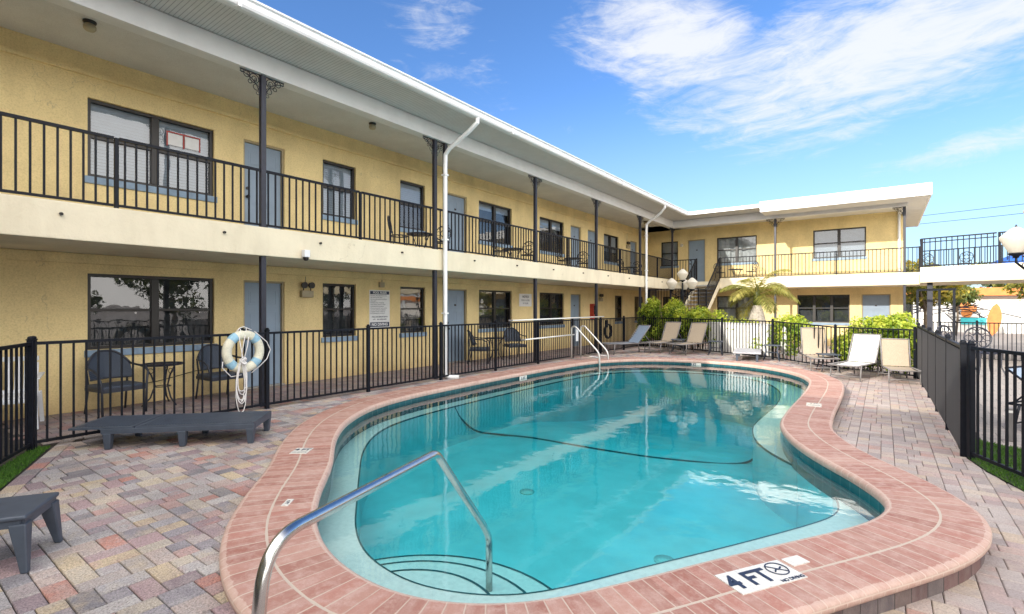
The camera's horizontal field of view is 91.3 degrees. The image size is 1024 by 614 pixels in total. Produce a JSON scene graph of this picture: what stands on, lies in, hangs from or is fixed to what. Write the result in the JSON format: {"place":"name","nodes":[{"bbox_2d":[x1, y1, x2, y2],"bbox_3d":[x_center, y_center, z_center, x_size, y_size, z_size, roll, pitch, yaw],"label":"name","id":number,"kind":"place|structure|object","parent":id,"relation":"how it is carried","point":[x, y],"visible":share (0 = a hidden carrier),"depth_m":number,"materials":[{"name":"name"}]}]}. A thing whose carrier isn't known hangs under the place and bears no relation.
{"place":"outdoors","nodes":[
{"label":"outdoors","id":0,"kind":"place"},
{"bbox_2d":[0,445,49,488],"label":"grass","id":1,"kind":"structure","parent":0,"point":[22,469],"depth_m":4.93,"materials":[{"name":"plant"}]},
{"bbox_2d":[0,338,1023,613],"bbox_3d":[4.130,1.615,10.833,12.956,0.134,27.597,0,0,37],"label":"paved deck","id":2,"kind":"structure","parent":0,"point":[162,504],"depth_m":4.34,"materials":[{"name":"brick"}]},
{"bbox_2d":[0,336,35,463],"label":"metal fence","id":3,"kind":"object","parent":2,"relation":"on","point":[29,345],"visible":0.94,"depth_m":5.18,"materials":[{"name":"black metal"}]},
{"bbox_2d":[2,356,44,429],"bbox_3d":[-6.421,1.108,6.389,0.620,0.897,0.697,0,0,-38],"label":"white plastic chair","id":4,"kind":"object","parent":2,"relation":"on","point":[40,415],"visible":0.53,"depth_m":6.60,"materials":[{"name":"plastic"}]},
{"bbox_2d":[0,492,62,573],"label":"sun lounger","id":5,"kind":"object","parent":2,"relation":"on","point":[19,515],"visible":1,"depth_m":3.00,"materials":[{"name":"grey plastic"}]},
{"bbox_2d":[84,349,148,416],"bbox_3d":[-5.823,1.093,7.331,0.622,0.919,0.692,0,0,29],"label":"wicker armchair","id":6,"kind":"object","parent":2,"relation":"on","point":[104,368],"visible":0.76,"depth_m":7.41,"materials":[{"name":"grey wicker"}]},
{"bbox_2d":[141,361,182,406],"bbox_3d":[-5.568,1.227,7.968,0.587,0.662,0.587,0,0,37],"label":"round iron table","id":7,"kind":"object","parent":2,"relation":"on","point":[160,364],"visible":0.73,"depth_m":7.93,"materials":[{"name":"metal"}]},
{"bbox_2d":[68,411,270,449],"bbox_3d":[-3.892,1.426,5.829,1.864,0.248,0.664,0,0,-10],"label":"sun lounger","id":8,"kind":"object","parent":2,"relation":"on","point":[181,425],"visible":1,"depth_m":5.65,"materials":[{"name":"grey plastic"}]},
{"bbox_2d":[195,344,246,398],"bbox_3d":[-4.964,1.093,8.489,0.622,0.919,0.692,0,0,35],"label":"wicker armchair","id":9,"kind":"object","parent":2,"relation":"on","point":[206,359],"visible":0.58,"depth_m":8.48,"materials":[{"name":"wicker"}]},
{"bbox_2d":[33,315,643,447],"bbox_3d":[-0.063,0.937,12.574,0.145,1.246,17.648,0,0,36],"label":"metal fence","id":10,"kind":"object","parent":2,"relation":"on","point":[267,403],"visible":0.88,"depth_m":8.49,"materials":[{"name":"black metal"}]},
{"bbox_2d":[221,326,270,411],"bbox_3d":[-3.843,0.896,7.276,0.187,1.236,0.753,0,0,31],"label":"life ring","id":11,"kind":"object","parent":10,"relation":"hanging from","point":[243,366],"visible":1,"depth_m":7.17,"materials":[{"name":"beige plastic"}]},
{"bbox_2d":[521,334,574,340],"bbox_3d":[1.057,0.843,13.960,0.046,0.063,2.720,0,0,37],"label":"pool pole","id":12,"kind":"object","parent":10,"relation":"hanging from","point":[546,337],"visible":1,"depth_m":13.72,"materials":[{"name":"metal"}]},
{"bbox_2d":[508,316,603,321],"bbox_3d":[1.490,0.333,14.542,0.046,0.063,5.270,0,0,37],"label":"pool pole","id":13,"kind":"object","parent":10,"relation":"on","point":[553,318],"visible":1,"depth_m":13.97,"materials":[{"name":"metal"}]},
{"bbox_2d":[604,320,611,338],"bbox_3d":[3.284,0.769,17.176,0.142,0.639,0.523,0,0,37],"label":"hose reel","id":14,"kind":"object","parent":10,"relation":"attached to","point":[605,330],"visible":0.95,"depth_m":17.04,"materials":[{"name":"black rubber"}]},
{"bbox_2d":[0,0,689,420],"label":"motel wing","id":15,"kind":"structure","parent":2,"relation":"on","point":[118,218],"depth_m":8.84,"materials":[{"name":"yellow paint"}]},
{"bbox_2d":[82,18,96,32],"bbox_3d":[-5.634,-3.745,6.672,0.150,0.130,0.146,0,0,37],"label":"ceiling lamp","id":16,"kind":"object","parent":15,"relation":"attached to","point":[89,25],"visible":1,"depth_m":6.63,"materials":[{"name":"brown metal"}]},
{"bbox_2d":[84,273,216,357],"bbox_3d":[-5.948,0.115,8.312,0.270,1.290,1.860,0,0,37],"label":"window","id":17,"kind":"structure","parent":15,"relation":"in","point":[119,306],"depth_m":8.28,"materials":[{"name":"black glass"}]},
{"bbox_2d":[85,98,216,202],"bbox_3d":[-5.948,-2.530,8.312,0.270,1.320,1.860,0,0,37],"label":"window","id":18,"kind":"structure","parent":15,"relation":"in","point":[116,121],"depth_m":8.23,"materials":[{"name":"white glass"}]},
{"bbox_2d":[166,130,200,152],"bbox_3d":[-5.673,-2.855,8.644,0.006,0.250,0.530,0,0,37],"label":"taped notice","id":19,"kind":"object","parent":15,"relation":"attached to","point":[183,141],"visible":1,"depth_m":8.64,"materials":[{"name":"white paper"}]},
{"bbox_2d":[244,139,283,229],"bbox_3d":[-4.845,-2.155,9.735,0.115,2.010,0.800,0,0,37],"label":"door","id":20,"kind":"structure","parent":15,"relation":"in","point":[274,156],"depth_m":9.81,"materials":[{"name":"blue paint"}]},
{"bbox_2d":[244,280,284,388],"bbox_3d":[-4.831,0.522,9.725,0.150,2.055,0.800,0,0,37],"label":"door","id":21,"kind":"structure","parent":15,"relation":"in","point":[274,292],"depth_m":9.85,"materials":[{"name":"blue paint"}]},
{"bbox_2d":[302,250,309,260],"bbox_3d":[-3.402,-0.850,8.253,0.100,0.180,0.100,0,0,37],"label":"security camera","id":22,"kind":"object","parent":15,"relation":"attached to","point":[305,254],"visible":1,"depth_m":8.22,"materials":[{"name":"white plastic"}]},
{"bbox_2d":[300,277,314,296],"bbox_3d":[-4.239,-0.415,10.356,0.110,0.430,0.287,0,0,37],"label":"emergency light","id":23,"kind":"object","parent":15,"relation":"attached to","point":[305,293],"visible":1,"depth_m":10.30,"materials":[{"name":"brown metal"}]},
{"bbox_2d":[321,283,356,342],"bbox_3d":[-3.880,0.115,11.099,0.270,1.290,0.920,0,0,37],"label":"window","id":24,"kind":"structure","parent":15,"relation":"in","point":[338,299],"depth_m":11.24,"materials":[{"name":"black glass"}]},
{"bbox_2d":[323,160,357,224],"bbox_3d":[-3.880,-2.530,11.099,0.270,1.320,0.920,0,0,37],"label":"window","id":25,"kind":"structure","parent":15,"relation":"in","point":[336,174],"depth_m":11.16,"materials":[{"name":"white glass"}]},
{"bbox_2d":[369,290,389,327],"bbox_3d":[-3.148,0.050,11.900,0.014,0.900,0.600,0,0,37],"label":"pool rules sign","id":26,"kind":"object","parent":15,"relation":"attached to","point":[379,308],"visible":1,"depth_m":11.89,"materials":[{"name":"plastic"}]},
{"bbox_2d":[387,215,407,245],"bbox_3d":[-2.495,-1.568,10.997,0.460,0.884,0.411,0,0,-3],"label":"scrollwork chair","id":27,"kind":"object","parent":15,"relation":"on","point":[392,235],"visible":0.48,"depth_m":10.99,"materials":[{"name":"metal"}]},
{"bbox_2d":[400,180,424,233],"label":"window","id":28,"kind":"structure","parent":15,"relation":"in","point":[410,192],"depth_m":12.92,"materials":[{"name":"glass"}]},
{"bbox_2d":[399,287,426,337],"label":"window","id":29,"kind":"structure","parent":15,"relation":"in","point":[411,298],"depth_m":13.00,"materials":[{"name":"grey glass"}]},
{"bbox_2d":[406,232,431,247],"bbox_3d":[-2.127,-1.408,11.565,0.627,0.572,0.627,0,0,37],"label":"round iron table","id":30,"kind":"object","parent":15,"relation":"on","point":[419,234],"visible":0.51,"depth_m":11.53,"materials":[{"name":"metal"}]},
{"bbox_2d":[437,226,450,250],"bbox_3d":[-1.708,-1.568,12.137,0.411,0.884,0.459,0,0,7],"label":"scrollwork chair","id":31,"kind":"object","parent":15,"relation":"on","point":[442,236],"visible":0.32,"depth_m":12.30,"materials":[{"name":"metal"}]},
{"bbox_2d":[448,193,465,252],"bbox_3d":[-1.591,-2.155,14.120,0.115,2.010,0.820,0,0,37],"label":"door","id":32,"kind":"structure","parent":15,"relation":"in","point":[456,203],"depth_m":14.19,"materials":[{"name":"blue paint"}]},
{"bbox_2d":[448,289,466,362],"bbox_3d":[-1.577,0.522,14.109,0.150,2.055,0.820,0,0,37],"label":"door","id":33,"kind":"structure","parent":15,"relation":"in","point":[456,299],"depth_m":14.18,"materials":[{"name":"blue paint"}]},
{"bbox_2d":[479,201,511,247],"bbox_3d":[-0.573,-2.530,15.555,0.270,1.320,1.720,0,0,37],"label":"window","id":34,"kind":"structure","parent":15,"relation":"in","point":[486,210],"depth_m":15.61,"materials":[{"name":"glass"}]},
{"bbox_2d":[479,290,512,332],"bbox_3d":[-0.573,0.115,15.555,0.270,1.290,1.720,0,0,37],"label":"window","id":35,"kind":"structure","parent":15,"relation":"in","point":[493,305],"depth_m":15.65,"materials":[{"name":"black glass"}]},
{"bbox_2d":[519,294,531,305],"bbox_3d":[0.451,-0.230,16.751,0.013,0.420,0.720,0,0,37],"label":"notice sign","id":36,"kind":"object","parent":15,"relation":"attached to","point":[525,299],"visible":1,"depth_m":16.75,"materials":[{"name":"plastic"}]},
{"bbox_2d":[540,217,563,256],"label":"window","id":37,"kind":"structure","parent":15,"relation":"in","point":[546,225],"depth_m":18.20,"materials":[{"name":"glass"}]},
{"bbox_2d":[540,293,564,328],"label":"window","id":38,"kind":"structure","parent":15,"relation":"in","point":[551,304],"depth_m":18.33,"materials":[{"name":"glass"}]},
{"bbox_2d":[571,294,579,346],"bbox_3d":[2.463,0.522,19.554,0.150,2.055,0.820,0,0,37],"label":"door","id":39,"kind":"structure","parent":15,"relation":"in","point":[575,298],"depth_m":19.67,"materials":[{"name":"blue paint"}]},
{"bbox_2d":[571,225,579,267],"bbox_3d":[2.439,-2.155,19.572,0.090,2.010,0.820,0,0,37],"label":"door","id":40,"kind":"structure","parent":15,"relation":"in","point":[575,231],"depth_m":19.66,"materials":[{"name":"blue paint"}]},
{"bbox_2d":[588,230,594,269],"bbox_3d":[3.261,-2.155,20.680,0.090,2.010,0.800,0,0,37],"label":"door","id":41,"kind":"structure","parent":15,"relation":"in","point":[591,234],"depth_m":20.81,"materials":[{"name":"blue paint"}]},
{"bbox_2d":[590,304,594,318],"bbox_3d":[3.328,0.200,20.506,0.165,0.660,0.280,0,0,37],"label":"extinguisher cabinet","id":42,"kind":"object","parent":15,"relation":"attached to","point":[592,310],"visible":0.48,"depth_m":20.39,"materials":[{"name":"red metal"}]},
{"bbox_2d":[603,234,618,264],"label":"window","id":43,"kind":"structure","parent":15,"relation":"in","point":[609,240],"depth_m":22.33,"materials":[{"name":"glass"}]},
{"bbox_2d":[615,296,620,323],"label":"window","id":44,"kind":"structure","parent":15,"relation":"in","point":[617,298],"depth_m":23.04,"materials":[{"name":"glass"}]},
{"bbox_2d":[630,241,635,274],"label":"door","id":45,"kind":"structure","parent":15,"relation":"in","point":[632,244],"depth_m":24.14,"materials":[{"name":"blue paint"}]},
{"bbox_2d":[635,297,641,322],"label":"window","id":46,"kind":"structure","parent":15,"relation":"in","point":[636,298],"depth_m":24.91,"materials":[{"name":"glass"}]},
{"bbox_2d":[467,330,488,363],"bbox_3d":[-0.935,1.093,13.876,0.622,0.919,0.692,0,0,2],"label":"wicker armchair","id":47,"kind":"object","parent":2,"relation":"on","point":[475,347],"visible":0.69,"depth_m":13.63,"materials":[{"name":"wicker"}]},
{"bbox_2d":[504,327,527,354],"bbox_3d":[0.063,1.093,15.224,0.692,0.919,0.622,0,0,-23],"label":"wicker armchair","id":48,"kind":"object","parent":2,"relation":"on","point":[513,338],"visible":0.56,"depth_m":15.39,"materials":[{"name":"wicker"}]},
{"bbox_2d":[219,357,991,613],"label":"swimming pool","id":49,"kind":"structure","parent":2,"relation":"in","point":[591,496],"depth_m":5.46,"materials":[{"name":"liquid"}]},
{"bbox_2d":[251,451,491,613],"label":"pool handrail","id":50,"kind":"object","parent":49,"relation":"attached to","point":[284,536],"visible":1,"depth_m":2.14,"materials":[{"name":"silver metal"}]},
{"bbox_2d":[571,325,608,365],"bbox_3d":[2.252,1.413,14.331,0.983,1.753,0.584,0,0,37],"label":"pool ladder","id":51,"kind":"object","parent":49,"relation":"attached to","point":[592,345],"visible":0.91,"depth_m":14.37,"materials":[{"name":"silver metal"}]},
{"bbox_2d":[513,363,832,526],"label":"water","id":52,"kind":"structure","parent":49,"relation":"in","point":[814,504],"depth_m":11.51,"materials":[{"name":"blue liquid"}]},
{"bbox_2d":[602,325,650,354],"bbox_3d":[3.795,1.080,16.705,1.762,0.945,0.632,0,0,-23],"label":"sling lounger","id":53,"kind":"object","parent":2,"relation":"on","point":[639,334],"visible":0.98,"depth_m":16.83,"materials":[{"name":"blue fabric"}]},
{"bbox_2d":[636,296,678,347],"bbox_3d":[5.628,0.627,19.352,1.040,2.160,2.114,0,0,-28],"label":"leafy shrub","id":54,"kind":"object","parent":2,"relation":"on","point":[648,309],"visible":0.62,"depth_m":19.29,"materials":[{"name":"green plant"}]},
{"bbox_2d":[641,322,683,353],"bbox_3d":[5.244,1.037,17.329,1.762,1.031,0.632,0,0,-41],"label":"sling lounger","id":55,"kind":"object","parent":2,"relation":"on","point":[671,331],"visible":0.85,"depth_m":17.61,"materials":[{"name":"beige fabric"}]},
{"bbox_2d":[658,297,691,348],"bbox_3d":[6.117,0.583,18.696,0.998,1.938,1.851,0,0,-12],"label":"leafy shrub","id":56,"kind":"object","parent":2,"relation":"on","point":[681,309],"visible":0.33,"depth_m":18.41,"materials":[{"name":"green plant"}]},
{"bbox_2d":[671,339,685,351],"bbox_3d":[5.678,1.325,17.081,0.449,0.460,0.449,0,0,25],"label":"patio side table","id":57,"kind":"object","parent":2,"relation":"on","point":[678,345],"visible":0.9,"depth_m":16.98,"materials":[{"name":"grey plastic"}]},
{"bbox_2d":[666,268,697,347],"bbox_3d":[6.487,0.043,18.975,1.137,3.054,1.039,0,0,27],"label":"lamp post","id":58,"kind":"object","parent":2,"relation":"on","point":[684,283],"visible":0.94,"depth_m":18.76,"materials":[{"name":"glass"}]},
{"bbox_2d":[648,258,719,346],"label":"staircase","id":59,"kind":"structure","parent":2,"relation":"on","point":[687,299],"depth_m":20.79,"materials":[{"name":"paint"}]},
{"bbox_2d":[666,322,709,355],"bbox_3d":[5.881,1.037,16.611,1.762,1.031,0.632,0,0,-39],"label":"sling lounger","id":60,"kind":"object","parent":2,"relation":"on","point":[697,332],"visible":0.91,"depth_m":16.87,"materials":[{"name":"beige fabric"}]},
{"bbox_2d":[683,305,720,350],"bbox_3d":[6.845,0.752,17.500,1.025,1.640,1.977,0,0,-28],"label":"leafy shrub","id":61,"kind":"object","parent":2,"relation":"on","point":[697,312],"visible":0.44,"depth_m":17.54,"materials":[{"name":"green plant"}]},
{"bbox_2d":[708,340,722,355],"bbox_3d":[6.578,1.325,16.163,0.449,0.460,0.449,0,0,25],"label":"patio side table","id":62,"kind":"object","parent":2,"relation":"on","point":[710,341],"visible":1,"depth_m":16.08,"materials":[{"name":"grey plastic"}]},
{"bbox_2d":[707,309,758,343],"bbox_3d":[7.358,0.824,16.721,0.869,1.497,2.127,0,0,-28],"label":"leafy shrub","id":63,"kind":"object","parent":2,"relation":"on","point":[717,314],"visible":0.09,"depth_m":16.96,"materials":[{"name":"green plant"}]},
{"bbox_2d":[709,322,770,357],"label":"white wall","id":64,"kind":"structure","parent":2,"relation":"on","point":[757,334],"depth_m":16.04,"materials":[{"name":"paint"}]},
{"bbox_2d":[733,348,760,361],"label":"flat lounger","id":65,"kind":"object","parent":2,"relation":"on","point":[739,351],"visible":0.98,"depth_m":14.44,"materials":[{"name":"grey plastic"}]},
{"bbox_2d":[718,269,800,323],"bbox_3d":[8.230,0.218,16.663,2.482,2.905,2.552,0,0,37],"label":"palm tree","id":66,"kind":"object","parent":2,"relation":"on","point":[756,312],"visible":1,"depth_m":16.53,"materials":[{"name":"green plant"}]},
{"bbox_2d":[763,344,780,360],"bbox_3d":[7.610,1.336,14.651,0.449,0.460,0.449,0,0,31],"label":"patio side table","id":67,"kind":"object","parent":2,"relation":"on","point":[765,347],"visible":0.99,"depth_m":14.58,"materials":[{"name":"grey plastic"}]},
{"bbox_2d":[644,316,916,378],"bbox_3d":[7.318,1.007,15.633,0.067,1.346,9.026,0,0,-28],"label":"metal fence","id":68,"kind":"object","parent":2,"relation":"on","point":[835,327],"visible":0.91,"depth_m":14.82,"materials":[{"name":"black metal"}]},
{"bbox_2d":[747,312,813,359],"bbox_3d":[8.081,0.889,15.141,0.897,1.488,2.208,0,0,-28],"label":"leafy shrub","id":69,"kind":"object","parent":2,"relation":"on","point":[791,318],"visible":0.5,"depth_m":14.72,"materials":[{"name":"green plant"}]},
{"bbox_2d":[636,182,931,345],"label":"motel wing","id":70,"kind":"structure","parent":2,"relation":"on","point":[842,256],"depth_m":20.85,"materials":[{"name":"yellow paint"}]},
{"bbox_2d":[660,241,678,268],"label":"window","id":71,"kind":"structure","parent":70,"relation":"in","point":[665,246],"depth_m":25.11,"materials":[{"name":"glass"}]},
{"bbox_2d":[663,297,677,305],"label":"window","id":72,"kind":"structure","parent":70,"relation":"in","point":[665,299],"depth_m":25.20,"materials":[{"name":"brown glass"}]},
{"bbox_2d":[688,239,704,281],"bbox_3d":[8.943,-2.200,24.200,0.820,2.100,0.115,0,0,37],"label":"door","id":73,"kind":"structure","parent":70,"relation":"in","point":[696,248],"depth_m":24.17,"materials":[{"name":"blue paint"}]},
{"bbox_2d":[717,296,752,322],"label":"window","id":74,"kind":"structure","parent":70,"relation":"in","point":[722,301],"depth_m":23.37,"materials":[{"name":"glass"}]},
{"bbox_2d":[717,235,757,265],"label":"window","id":75,"kind":"structure","parent":70,"relation":"in","point":[739,246],"depth_m":23.13,"materials":[{"name":"glass"}]},
{"bbox_2d":[797,295,850,325],"bbox_3d":[13.141,0.115,21.131,1.960,1.290,0.270,0,0,37],"label":"window","id":76,"kind":"structure","parent":70,"relation":"in","point":[833,309],"depth_m":21.16,"materials":[{"name":"black glass"}]},
{"bbox_2d":[813,227,866,260],"bbox_3d":[13.599,-2.605,20.791,1.920,1.330,0.270,0,0,37],"label":"window","id":77,"kind":"structure","parent":70,"relation":"in","point":[843,239],"depth_m":20.76,"materials":[{"name":"white glass"}]},
{"bbox_2d":[862,294,890,329],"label":"window","id":78,"kind":"structure","parent":70,"relation":"in","point":[872,304],"depth_m":20.05,"materials":[{"name":"glass"}]},
{"bbox_2d":[780,327,788,357],"bbox_3d":[8.095,1.081,14.851,0.230,1.000,0.230,0,0,37],"label":"folded parasol","id":79,"kind":"object","parent":2,"relation":"on","point":[785,337],"visible":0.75,"depth_m":14.79,"materials":[{"name":"fabric"}]},
{"bbox_2d":[797,327,840,371],"bbox_3d":[8.140,1.104,13.322,0.632,1.089,1.762,0,0,19],"label":"sling lounger","id":80,"kind":"object","parent":2,"relation":"on","point":[809,342],"visible":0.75,"depth_m":13.71,"materials":[{"name":"beige fabric"}]},
{"bbox_2d":[816,353,840,372],"bbox_3d":[8.194,1.442,12.972,0.449,0.460,0.449,0,0,14],"label":"patio side table","id":81,"kind":"object","parent":2,"relation":"on","point":[832,354],"visible":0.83,"depth_m":12.85,"materials":[{"name":"grey plastic"}]},
{"bbox_2d":[827,333,883,381],"bbox_3d":[8.124,1.163,11.799,1.762,1.019,0.632,0,0,-37],"label":"sling lounger","id":82,"kind":"object","parent":2,"relation":"on","point":[864,348],"visible":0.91,"depth_m":12.04,"materials":[{"name":"fabric"}]},
{"bbox_2d":[832,316,890,369],"bbox_3d":[9.133,0.951,13.053,0.818,1.457,1.506,0,0,-28],"label":"leafy shrub","id":83,"kind":"object","parent":2,"relation":"on","point":[866,320],"visible":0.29,"depth_m":13.06,"materials":[{"name":"green plant"}]},
{"bbox_2d":[864,311,917,375],"bbox_3d":[9.484,0.882,12.331,0.951,1.580,1.585,0,0,5],"label":"leafy shrub","id":84,"kind":"object","parent":2,"relation":"on","point":[892,322],"visible":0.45,"depth_m":12.20,"materials":[{"name":"green plant"}]},
{"bbox_2d":[877,338,921,384],"bbox_3d":[8.751,1.201,11.315,0.581,0.942,1.410,0,0,27],"label":"sling lounger","id":85,"kind":"object","parent":2,"relation":"on","point":[894,352],"visible":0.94,"depth_m":11.59,"materials":[{"name":"beige fabric"}]},
{"bbox_2d":[917,323,966,457],"bbox_3d":[7.244,1.022,8.603,0.067,1.316,7.517,0,0,36],"label":"metal fence","id":86,"kind":"object","parent":2,"relation":"on","point":[941,363],"visible":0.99,"depth_m":6.76,"materials":[{"name":"black metal"}]},
{"bbox_2d":[966,340,1023,476],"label":"metal fence","id":87,"kind":"object","parent":2,"relation":"on","point":[973,350],"visible":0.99,"depth_m":5.17,"materials":[{"name":"black metal"}]},
{"bbox_2d":[257,0,1023,287],"label":"sky","id":88,"kind":"structure","parent":0,"point":[696,105],"materials":[{"name":"blue"}]},
{"bbox_2d":[936,325,952,339],"bbox_3d":[11.730,1.079,13.223,0.596,1.193,0.666,0,0,-13],"label":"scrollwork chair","id":89,"kind":"object","parent":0,"point":[938,327],"visible":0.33,"depth_m":13.52,"materials":[{"name":"metal"}]},
{"bbox_2d":[906,287,1023,333],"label":"mural building","id":90,"kind":"structure","parent":0,"point":[1012,307],"depth_m":33.86,"materials":[{"name":"white paint"}]},
{"bbox_2d":[906,304,912,316],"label":"window","id":91,"kind":"structure","parent":90,"relation":"in","point":[911,307],"depth_m":36.66,"materials":[{"name":"glass"}]},
{"bbox_2d":[923,204,1022,223],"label":"utility line","id":92,"kind":"object","parent":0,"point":[974,218],"visible":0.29,"depth_m":31.60,"materials":[{"name":"black metal"}]},
{"bbox_2d":[934,331,1023,359],"bbox_3d":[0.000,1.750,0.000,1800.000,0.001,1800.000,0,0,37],"label":"ground","id":93,"kind":"structure","parent":0,"point":[1004,342],"depth_m":26.12,"materials":[{"name":"concrete"}]},
{"bbox_2d":[906,259,969,328],"bbox_3d":[20.963,-0.387,25.536,3.240,4.278,3.090,0,0,17],"label":"leafy tree","id":94,"kind":"object","parent":93,"relation":"on","point":[911,294],"visible":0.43,"depth_m":25.11,"materials":[{"name":"green plant"}]},
{"bbox_2d":[942,285,983,333],"bbox_3d":[27.187,-0.224,30.872,2.404,3.958,2.585,0,0,23],"label":"leafy tree","id":95,"kind":"object","parent":93,"relation":"on","point":[972,296],"visible":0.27,"depth_m":30.14,"materials":[{"name":"green plant"}]},
{"bbox_2d":[918,231,1023,330],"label":"raised walkway","id":96,"kind":"structure","parent":93,"relation":"on","point":[1001,272],"depth_m":15.22,"materials":[{"name":"beige paint"}]},
{"bbox_2d":[958,251,973,265],"bbox_3d":[16.257,-1.568,17.957,0.459,0.884,0.411,0,0,-33],"label":"scrollwork chair","id":97,"kind":"object","parent":96,"relation":"on","point":[965,258],"visible":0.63,"depth_m":18.01,"materials":[{"name":"metal"}]},
{"bbox_2d":[933,320,1023,360],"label":"metal fence","id":98,"kind":"object","parent":93,"relation":"on","point":[977,322],"visible":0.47,"depth_m":16.12,"materials":[{"name":"black metal"}]},
{"bbox_2d":[987,304,1001,334],"bbox_3d":[29.523,0.771,30.603,0.677,1.974,0.300,0,0,28],"label":"leaning board","id":99,"kind":"object","parent":93,"relation":"on","point":[995,314],"visible":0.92,"depth_m":30.58,"materials":[{"name":"orange paint"}]},
{"bbox_2d":[991,255,1023,263],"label":"blue canopy","id":100,"kind":"object","parent":93,"relation":"on","point":[1013,259],"visible":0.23,"depth_m":16.91,"materials":[{"name":"fabric"}]},
{"bbox_2d":[1001,283,1023,300],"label":"leafy tree","id":101,"kind":"object","parent":93,"relation":"on","point":[1017,286],"visible":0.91,"depth_m":26.45,"materials":[{"name":"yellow plant"}]},
{"bbox_2d":[970,441,1023,488],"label":"grass strip soil","id":102,"kind":"structure","parent":0,"point":[1000,475],"depth_m":5.21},
{"bbox_2d":[958,438,1023,489],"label":"grass strip","id":103,"kind":"object","parent":102,"relation":"on","point":[995,468],"depth_m":5.28,"materials":[{"name":"plant"}]},
{"bbox_2d":[972,261,1021,287],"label":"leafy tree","id":104,"kind":"object","parent":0,"point":[991,285],"visible":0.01,"depth_m":40.25,"materials":[{"name":"green plant"}]},
{"bbox_2d":[979,354,1023,491],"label":"yard paving","id":105,"kind":"structure","parent":0,"point":[995,403],"depth_m":9.08,"materials":[{"name":"grey concrete"}]},
{"bbox_2d":[916,288,955,340],"bbox_3d":[12.713,0.565,15.011,0.080,2.230,0.956,0,0,-33],"label":"gate frame","id":106,"kind":"object","parent":105,"relation":"on","point":[939,308],"visible":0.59,"depth_m":14.90,"materials":[{"name":"black metal"}]},
{"bbox_2d":[963,327,1004,374],"bbox_3d":[11.284,1.079,11.940,0.596,1.193,0.666,0,0,17],"label":"scrollwork chair","id":107,"kind":"object","parent":105,"relation":"on","point":[985,330],"visible":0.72,"depth_m":12.14,"materials":[{"name":"metal"}]},
{"bbox_2d":[1009,407,1012,441],"bbox_3d":[6.242,1.470,6.264,0.090,0.420,0.110,0,0,37],"label":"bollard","id":108,"kind":"object","parent":105,"relation":"on","point":[1010,424],"visible":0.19,"depth_m":6.23,"materials":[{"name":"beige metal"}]},
{"bbox_2d":[999,210,1023,269],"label":"lamp post","id":109,"kind":"object","parent":105,"relation":"on","point":[1011,240],"visible":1,"depth_m":7.68,"materials":[{"name":"glass"}]},
{"bbox_2d":[1009,366,1020,423],"bbox_3d":[7.449,1.256,6.235,0.632,0.853,1.779,0,0,-23],"label":"sling lounger","id":110,"kind":"object","parent":105,"relation":"on","point":[1018,377],"visible":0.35,"depth_m":6.87,"materials":[{"name":"fabric"}]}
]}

